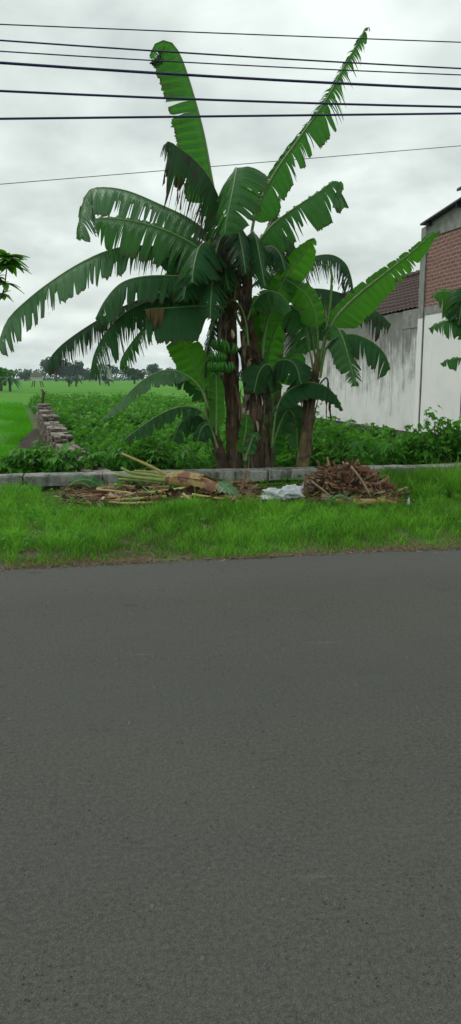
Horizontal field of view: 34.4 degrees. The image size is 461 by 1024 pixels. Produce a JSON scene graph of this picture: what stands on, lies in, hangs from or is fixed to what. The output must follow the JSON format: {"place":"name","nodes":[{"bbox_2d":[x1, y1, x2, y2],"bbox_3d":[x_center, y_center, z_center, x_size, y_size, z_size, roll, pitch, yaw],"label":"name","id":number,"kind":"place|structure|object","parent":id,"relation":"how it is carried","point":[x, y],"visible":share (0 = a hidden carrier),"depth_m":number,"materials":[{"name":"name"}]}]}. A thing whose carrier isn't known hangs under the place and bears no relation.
{"place":"outdoors","nodes":[
{"label":"outdoors","id":0,"kind":"place"},
{"bbox_2d":[18,428,51,472],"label":"earth bank","id":1,"kind":"structure","parent":0,"point":[29,438],"depth_m":18.88,"materials":[{"name":"brown soil"}]},
{"bbox_2d":[15,448,60,472],"bbox_3d":[-2.715,-0.520,10.630,0.689,0.801,0.611,0,10,0],"label":"young plant","id":2,"kind":"object","parent":1,"relation":"on","point":[38,451],"visible":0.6,"depth_m":10.49,"materials":[{"name":"green plant"}]},
{"bbox_2d":[55,440,105,471],"bbox_3d":[-2.242,-0.589,10.730,0.748,0.913,0.745,-6,12,-29],"label":"young plant","id":3,"kind":"object","parent":1,"relation":"on","point":[67,444],"visible":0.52,"depth_m":10.62,"materials":[{"name":"green plant"}]},
{"bbox_2d":[0,381,243,469],"bbox_3d":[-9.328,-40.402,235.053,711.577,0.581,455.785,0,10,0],"label":"rice field","id":4,"kind":"structure","parent":0,"point":[23,393],"depth_m":100.33,"materials":[{"name":"green plant"}]},
{"bbox_2d":[0,548,460,1023],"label":"road","id":5,"kind":"structure","parent":0,"point":[77,946],"depth_m":2.74,"materials":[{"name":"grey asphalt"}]},
{"bbox_2d":[0,543,460,570],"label":"edge crumbs","id":6,"kind":"object","parent":5,"relation":"on","point":[79,566],"visible":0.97,"depth_m":6.29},
{"bbox_2d":[0,378,460,569],"bbox_3d":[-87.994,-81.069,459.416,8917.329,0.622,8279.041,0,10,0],"label":"ground","id":7,"kind":"structure","parent":0,"point":[33,419],"depth_m":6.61,"materials":[{"name":"green plant"}]},
{"bbox_2d":[0,376,7,387],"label":"tree","id":8,"kind":"object","parent":7,"relation":"on","point":[4,383],"visible":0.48,"depth_m":95.92,"materials":[{"name":"green plant"}]},
{"bbox_2d":[0,367,15,390],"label":"tree","id":9,"kind":"object","parent":7,"relation":"on","point":[3,372],"visible":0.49,"depth_m":98.59,"materials":[{"name":"green plant"}]},
{"bbox_2d":[0,376,21,390],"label":"banana plant","id":10,"kind":"object","parent":7,"relation":"on","point":[10,381],"visible":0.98,"depth_m":93.25,"materials":[{"name":"green plant"}]},
{"bbox_2d":[0,455,22,473],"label":"young plant","id":11,"kind":"object","parent":7,"relation":"on","point":[10,469],"visible":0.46,"depth_m":10.49,"materials":[{"name":"green plant"}]},
{"bbox_2d":[0,249,30,300],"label":"mango tree","id":12,"kind":"object","parent":7,"relation":"on","point":[10,263],"visible":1,"depth_m":9.45,"materials":[{"name":"green plant"}]},
{"bbox_2d":[0,401,34,471],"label":"rice plants","id":13,"kind":"object","parent":7,"relation":"on","point":[21,427],"visible":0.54,"depth_m":26.49,"materials":[{"name":"green plant"}]},
{"bbox_2d":[0,453,34,473],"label":"young plant","id":14,"kind":"object","parent":7,"relation":"on","point":[10,463],"visible":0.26,"depth_m":10.62,"materials":[{"name":"green plant"}]},
{"bbox_2d":[17,370,31,380],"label":"tree","id":15,"kind":"object","parent":7,"relation":"on","point":[25,374],"visible":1,"depth_m":371.90,"materials":[{"name":"green plant"}]},
{"bbox_2d":[4,446,45,474],"bbox_3d":[-2.985,-0.541,10.695,0.652,0.823,0.784,0,10,0],"label":"young plant","id":16,"kind":"object","parent":7,"relation":"on","point":[14,451],"visible":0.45,"depth_m":10.52,"materials":[{"name":"green plant"}]},
{"bbox_2d":[30,373,43,386],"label":"stilt hut","id":17,"kind":"object","parent":7,"relation":"on","point":[37,376],"visible":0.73,"depth_m":137.09,"materials":[{"name":"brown wood"}]},
{"bbox_2d":[31,439,43,446],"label":"young plant","id":18,"kind":"object","parent":7,"relation":"on","point":[41,443],"visible":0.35,"depth_m":16.46,"materials":[{"name":"green plant"}]},
{"bbox_2d":[39,443,53,453],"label":"young plant","id":19,"kind":"object","parent":7,"relation":"on","point":[48,446],"visible":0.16,"depth_m":14.18,"materials":[{"name":"green plant"}]},
{"bbox_2d":[30,452,66,472],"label":"young plant","id":20,"kind":"object","parent":7,"relation":"on","point":[44,455],"visible":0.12,"depth_m":10.64,"materials":[{"name":"green plant"}]},
{"bbox_2d":[39,356,63,381],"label":"tree","id":21,"kind":"object","parent":7,"relation":"on","point":[43,363],"visible":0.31,"depth_m":320.20,"materials":[{"name":"green plant"}]},
{"bbox_2d":[43,454,69,472],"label":"young plant","id":22,"kind":"object","parent":7,"relation":"on","point":[53,463],"visible":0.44,"depth_m":10.38,"materials":[{"name":"green plant"}]},
{"bbox_2d":[57,359,75,381],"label":"tree","id":23,"kind":"object","parent":7,"relation":"on","point":[66,371],"visible":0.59,"depth_m":327.13,"materials":[{"name":"green plant"}]},
{"bbox_2d":[51,451,83,471],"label":"young plant","id":24,"kind":"object","parent":7,"relation":"on","point":[72,462],"visible":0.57,"depth_m":10.42,"materials":[{"name":"green plant"}]},
{"bbox_2d":[60,376,76,386],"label":"banana plant","id":25,"kind":"object","parent":7,"relation":"on","point":[69,380],"visible":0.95,"depth_m":147.56,"materials":[{"name":"green plant"}]},
{"bbox_2d":[36,403,111,480],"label":"rubble brick wall","id":26,"kind":"structure","parent":7,"relation":"on","point":[54,432],"depth_m":15.38,"materials":[{"name":"grey brick"}]},
{"bbox_2d":[41,389,44,403],"bbox_3d":[-5.504,-2.836,21.845,0.206,1.537,0.097,0,10,0],"label":"wooden post","id":27,"kind":"object","parent":26,"relation":"on","point":[43,396],"visible":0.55,"depth_m":21.71,"materials":[{"name":"wood"}]},
{"bbox_2d":[64,482,89,492],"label":"cut leaf","id":28,"kind":"object","parent":7,"relation":"on","point":[75,484],"visible":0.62,"depth_m":8.96,"materials":[{"name":"green plant"}]},
{"bbox_2d":[71,377,82,385],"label":"banana plant","id":29,"kind":"object","parent":7,"relation":"on","point":[76,379],"visible":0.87,"depth_m":149.55,"materials":[{"name":"green plant"}]},
{"bbox_2d":[66,360,88,377],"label":"tree","id":30,"kind":"object","parent":7,"relation":"on","point":[79,369],"visible":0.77,"depth_m":332.63,"materials":[{"name":"green plant"}]},
{"bbox_2d":[81,372,91,381],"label":"tree","id":31,"kind":"object","parent":7,"relation":"on","point":[86,375],"visible":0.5,"depth_m":324.21,"materials":[{"name":"green plant"}]},
{"bbox_2d":[73,452,106,469],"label":"young plant","id":32,"kind":"object","parent":7,"relation":"on","point":[90,463],"visible":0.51,"depth_m":10.54,"materials":[{"name":"green plant"}]},
{"bbox_2d":[94,364,111,381],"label":"house","id":33,"kind":"structure","parent":7,"relation":"on","point":[109,376],"depth_m":295.36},
{"bbox_2d":[92,450,122,470],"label":"young plant","id":34,"kind":"object","parent":7,"relation":"on","point":[109,460],"visible":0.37,"depth_m":10.74,"materials":[{"name":"green plant"}]},
{"bbox_2d":[104,379,113,385],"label":"banana plant","id":35,"kind":"object","parent":7,"relation":"on","point":[109,380],"visible":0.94,"depth_m":157.21,"materials":[{"name":"green plant"}]},
{"bbox_2d":[106,364,118,373],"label":"tree","id":36,"kind":"object","parent":7,"relation":"on","point":[114,371],"visible":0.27,"depth_m":343.26,"materials":[{"name":"green plant"}]},
{"bbox_2d":[106,447,136,470],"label":"young plant","id":37,"kind":"object","parent":7,"relation":"on","point":[113,454],"visible":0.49,"depth_m":10.69,"materials":[{"name":"green plant"}]},
{"bbox_2d":[6,368,241,380],"bbox_3d":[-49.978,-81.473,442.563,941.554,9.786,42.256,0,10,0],"label":"woods","id":38,"kind":"object","parent":7,"relation":"on","point":[114,377],"visible":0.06,"depth_m":436.89,"materials":[{"name":"green plant"}]},
{"bbox_2d":[123,366,144,383],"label":"tree","id":39,"kind":"object","parent":7,"relation":"on","point":[133,374],"visible":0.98,"depth_m":210.30,"materials":[{"name":"green plant"}]},
{"bbox_2d":[0,40,270,467],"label":"banana plant","id":40,"kind":"object","parent":7,"relation":"on","point":[182,297],"visible":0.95,"depth_m":9.32,"materials":[{"name":"green plant"}]},
{"bbox_2d":[146,363,159,373],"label":"tree","id":41,"kind":"object","parent":7,"relation":"on","point":[152,368],"visible":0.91,"depth_m":332.84,"materials":[{"name":"green plant"}]},
{"bbox_2d":[138,448,170,469],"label":"young plant","id":42,"kind":"object","parent":7,"relation":"on","point":[151,458],"visible":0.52,"depth_m":10.68,"materials":[{"name":"green plant"}]},
{"bbox_2d":[52,479,266,506],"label":"dry leaf litter","id":43,"kind":"object","parent":7,"relation":"on","point":[97,495],"visible":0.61,"depth_m":8.44,"materials":[{"name":"brown plant"}]},
{"bbox_2d":[69,475,105,486],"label":"cut leaf","id":44,"kind":"object","parent":43,"relation":"on","point":[90,481],"visible":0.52,"depth_m":9.14,"materials":[{"name":"green plant"}]},
{"bbox_2d":[96,453,234,504],"bbox_3d":[-0.719,-0.402,8.642,1.610,0.477,1.188,0,10,0],"label":"felled banana stem","id":45,"kind":"object","parent":43,"relation":"on","point":[181,480],"visible":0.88,"depth_m":8.67,"materials":[{"name":"beige plant"}]},
{"bbox_2d":[214,478,239,498],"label":"cut leaf","id":46,"kind":"object","parent":45,"relation":"on","point":[224,486],"visible":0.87,"depth_m":8.47,"materials":[{"name":"green plant"}]},
{"bbox_2d":[102,341,227,468],"bbox_3d":[-0.673,-1.363,9.886,1.950,2.052,0.921,-7,12,-33],"label":"banana sucker","id":47,"kind":"object","parent":7,"relation":"on","point":[188,358],"visible":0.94,"depth_m":9.74,"materials":[{"name":"green plant"}]},
{"bbox_2d":[172,447,202,468],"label":"young plant","id":48,"kind":"object","parent":7,"relation":"on","point":[182,457],"visible":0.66,"depth_m":10.64,"materials":[{"name":"green plant"}]},
{"bbox_2d":[0,463,460,491],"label":"concrete wall","id":49,"kind":"structure","parent":7,"relation":"on","point":[54,481],"depth_m":9.69,"materials":[{"name":"grey concrete"}]},
{"bbox_2d":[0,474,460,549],"bbox_3d":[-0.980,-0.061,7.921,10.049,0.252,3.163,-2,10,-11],"label":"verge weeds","id":50,"kind":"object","parent":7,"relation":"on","point":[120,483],"visible":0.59,"depth_m":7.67,"materials":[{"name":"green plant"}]},
{"bbox_2d":[1,474,460,568],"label":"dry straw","id":51,"kind":"object","parent":7,"relation":"on","point":[131,559],"visible":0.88,"depth_m":6.36,"materials":[{"name":"plant"}]},
{"bbox_2d":[27,390,460,470],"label":"leafy crop field","id":52,"kind":"structure","parent":7,"relation":"on","point":[79,418],"depth_m":12.52,"materials":[{"name":"green plant"}]},
{"bbox_2d":[240,470,247,492],"bbox_3d":[0.157,-0.361,9.056,0.137,0.306,0.031,-7,12,-35],"label":"brown husk","id":53,"kind":"object","parent":7,"relation":"on","point":[244,478],"visible":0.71,"depth_m":9.04,"materials":[{"name":"brown plant"}]},
{"bbox_2d":[237,414,260,467],"bbox_3d":[0.245,-0.836,9.928,0.197,0.943,0.309,-9,14,-42],"label":"banana sucker","id":54,"kind":"object","parent":7,"relation":"on","point":[248,440],"visible":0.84,"depth_m":9.90,"materials":[{"name":"green plant"}]},
{"bbox_2d":[210,27,369,467],"bbox_3d":[0.566,-3.157,9.479,1.461,5.831,2.073,7,13,35],"label":"banana plant","id":55,"kind":"object","parent":7,"relation":"on","point":[252,253],"visible":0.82,"depth_m":9.56,"materials":[{"name":"green plant"}]},
{"bbox_2d":[240,238,342,466],"bbox_3d":[0.828,-2.014,10.238,1.391,3.265,1.077,0,10,0],"label":"banana sucker","id":56,"kind":"object","parent":7,"relation":"on","point":[270,374],"visible":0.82,"depth_m":9.94,"materials":[{"name":"green plant"}]},
{"bbox_2d":[266,216,390,455],"bbox_3d":[1.417,-2.712,11.734,2.162,4.194,1.085,0,10,0],"label":"banana plant","id":57,"kind":"object","parent":7,"relation":"on","point":[379,321],"visible":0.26,"depth_m":11.27,"materials":[{"name":"green plant"}]},
{"bbox_2d":[245,484,413,507],"bbox_3d":[1.163,-0.200,8.626,2.029,0.172,1.101,0,10,0],"label":"scattered straw","id":58,"kind":"object","parent":7,"relation":"on","point":[327,497],"visible":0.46,"depth_m":8.39,"materials":[{"name":"brown plant"}]},
{"bbox_2d":[260,488,290,499],"bbox_3d":[0.495,-0.211,8.217,0.354,0.125,0.223,0,10,0],"label":"plastic bag","id":59,"kind":"object","parent":58,"relation":"on","point":[274,492],"visible":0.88,"depth_m":8.16,"materials":[{"name":"white plastic"}]},
{"bbox_2d":[278,484,304,497],"bbox_3d":[0.678,-0.241,8.310,0.317,0.141,0.226,0,10,0],"label":"plastic bag","id":60,"kind":"object","parent":58,"relation":"on","point":[293,490],"visible":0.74,"depth_m":8.23,"materials":[{"name":"white plastic"}]},
{"bbox_2d":[328,493,355,505],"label":"cut leaf","id":61,"kind":"object","parent":58,"relation":"on","point":[343,496],"visible":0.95,"depth_m":8.14,"materials":[{"name":"green plant"}]},
{"bbox_2d":[262,270,419,435],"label":"plastered house","id":62,"kind":"structure","parent":7,"relation":"on","point":[387,399],"depth_m":18.88,"materials":[{"name":"paint"}]},
{"bbox_2d":[297,457,399,500],"bbox_3d":[1.363,-0.332,8.816,1.301,0.660,0.995,0,10,0],"label":"dry stalk heap","id":63,"kind":"object","parent":7,"relation":"on","point":[344,478],"visible":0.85,"depth_m":8.61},
{"bbox_2d":[311,481,331,497],"bbox_3d":[1.042,-0.250,8.440,0.257,0.208,0.022,0,10,0],"label":"dry stick","id":64,"kind":"object","parent":63,"relation":"on","point":[319,487],"visible":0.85,"depth_m":8.43,"materials":[{"name":"brown wood"}]},
{"bbox_2d":[350,466,371,496],"bbox_3d":[1.479,-0.337,8.423,0.266,0.380,0.028,0,10,0],"label":"dry stick","id":65,"kind":"object","parent":63,"relation":"on","point":[360,478],"visible":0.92,"depth_m":8.41,"materials":[{"name":"brown wood"}]},
{"bbox_2d":[345,419,358,432],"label":"young plant","id":66,"kind":"object","parent":7,"relation":"on","point":[352,421],"visible":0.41,"depth_m":19.59,"materials":[{"name":"green plant"}]},
{"bbox_2d":[340,441,373,464],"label":"young plant","id":67,"kind":"object","parent":7,"relation":"on","point":[359,445],"visible":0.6,"depth_m":10.36,"materials":[{"name":"green plant"}]},
{"bbox_2d":[333,497,385,505],"bbox_3d":[1.423,-0.116,8.229,0.581,0.087,0.078,0,10,0],"label":"felled log","id":68,"kind":"object","parent":7,"relation":"on","point":[363,500],"visible":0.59,"depth_m":8.21,"materials":[{"name":"beige wood"}]},
{"bbox_2d":[281,231,440,466],"bbox_3d":[1.562,-2.007,9.833,2.135,3.276,0.914,4,11,19],"label":"banana plant","id":69,"kind":"object","parent":7,"relation":"on","point":[356,309],"visible":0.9,"depth_m":9.78,"materials":[{"name":"green plant"}]},
{"bbox_2d":[378,428,392,437],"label":"young plant","id":70,"kind":"object","parent":7,"relation":"on","point":[385,429],"visible":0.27,"depth_m":17.62,"materials":[{"name":"green plant"}]},
{"bbox_2d":[375,441,410,464],"bbox_3d":[2.361,-0.659,10.742,0.526,0.737,0.524,0,10,0],"label":"young plant","id":71,"kind":"object","parent":7,"relation":"on","point":[392,451],"visible":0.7,"depth_m":10.68,"materials":[{"name":"green plant"}]},
{"bbox_2d":[416,442,445,464],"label":"young plant","id":72,"kind":"object","parent":7,"relation":"on","point":[430,457],"visible":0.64,"depth_m":10.73,"materials":[{"name":"green plant"}]},
{"bbox_2d":[413,186,460,437],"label":"brick house","id":73,"kind":"structure","parent":7,"relation":"on","point":[437,383],"depth_m":15.83,"materials":[{"name":"white paint"}]},
{"bbox_2d":[428,288,460,370],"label":"banana plant","id":74,"kind":"object","parent":7,"relation":"on","point":[451,310],"visible":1,"depth_m":9.50,"materials":[{"name":"green plant"}]},
{"bbox_2d":[0,61,460,89],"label":"overhead cable","id":75,"kind":"object","parent":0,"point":[216,76],"visible":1,"depth_m":7.37,"materials":[{"name":"black rubber"}]},
{"bbox_2d":[0,90,460,107],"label":"overhead cable","id":76,"kind":"object","parent":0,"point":[207,99],"visible":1,"depth_m":7.51,"materials":[{"name":"black rubber"}]},
{"bbox_2d":[0,112,460,119],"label":"overhead cable","id":77,"kind":"object","parent":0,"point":[195,116],"visible":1,"depth_m":7.34,"materials":[{"name":"black rubber"}]},
{"bbox_2d":[0,39,460,68],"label":"overhead cable","id":78,"kind":"object","parent":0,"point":[226,55],"visible":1,"depth_m":7.34,"materials":[{"name":"black rubber"}]},
{"bbox_2d":[0,51,460,75],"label":"overhead cable","id":79,"kind":"object","parent":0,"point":[226,64],"visible":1,"depth_m":7.54,"materials":[{"name":"black rubber"}]},
{"bbox_2d":[0,24,460,42],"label":"overhead cable","id":80,"kind":"object","parent":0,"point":[227,33],"visible":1,"depth_m":7.40,"materials":[{"name":"black rubber"}]},
{"bbox_2d":[0,145,460,184],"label":"overhead cable","id":81,"kind":"object","parent":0,"point":[228,165],"visible":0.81,"depth_m":12.43,"materials":[{"name":"rubber"}]},
{"bbox_2d":[0,0,460,377],"label":"sky","id":82,"kind":"structure","parent":0,"point":[388,196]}
]}

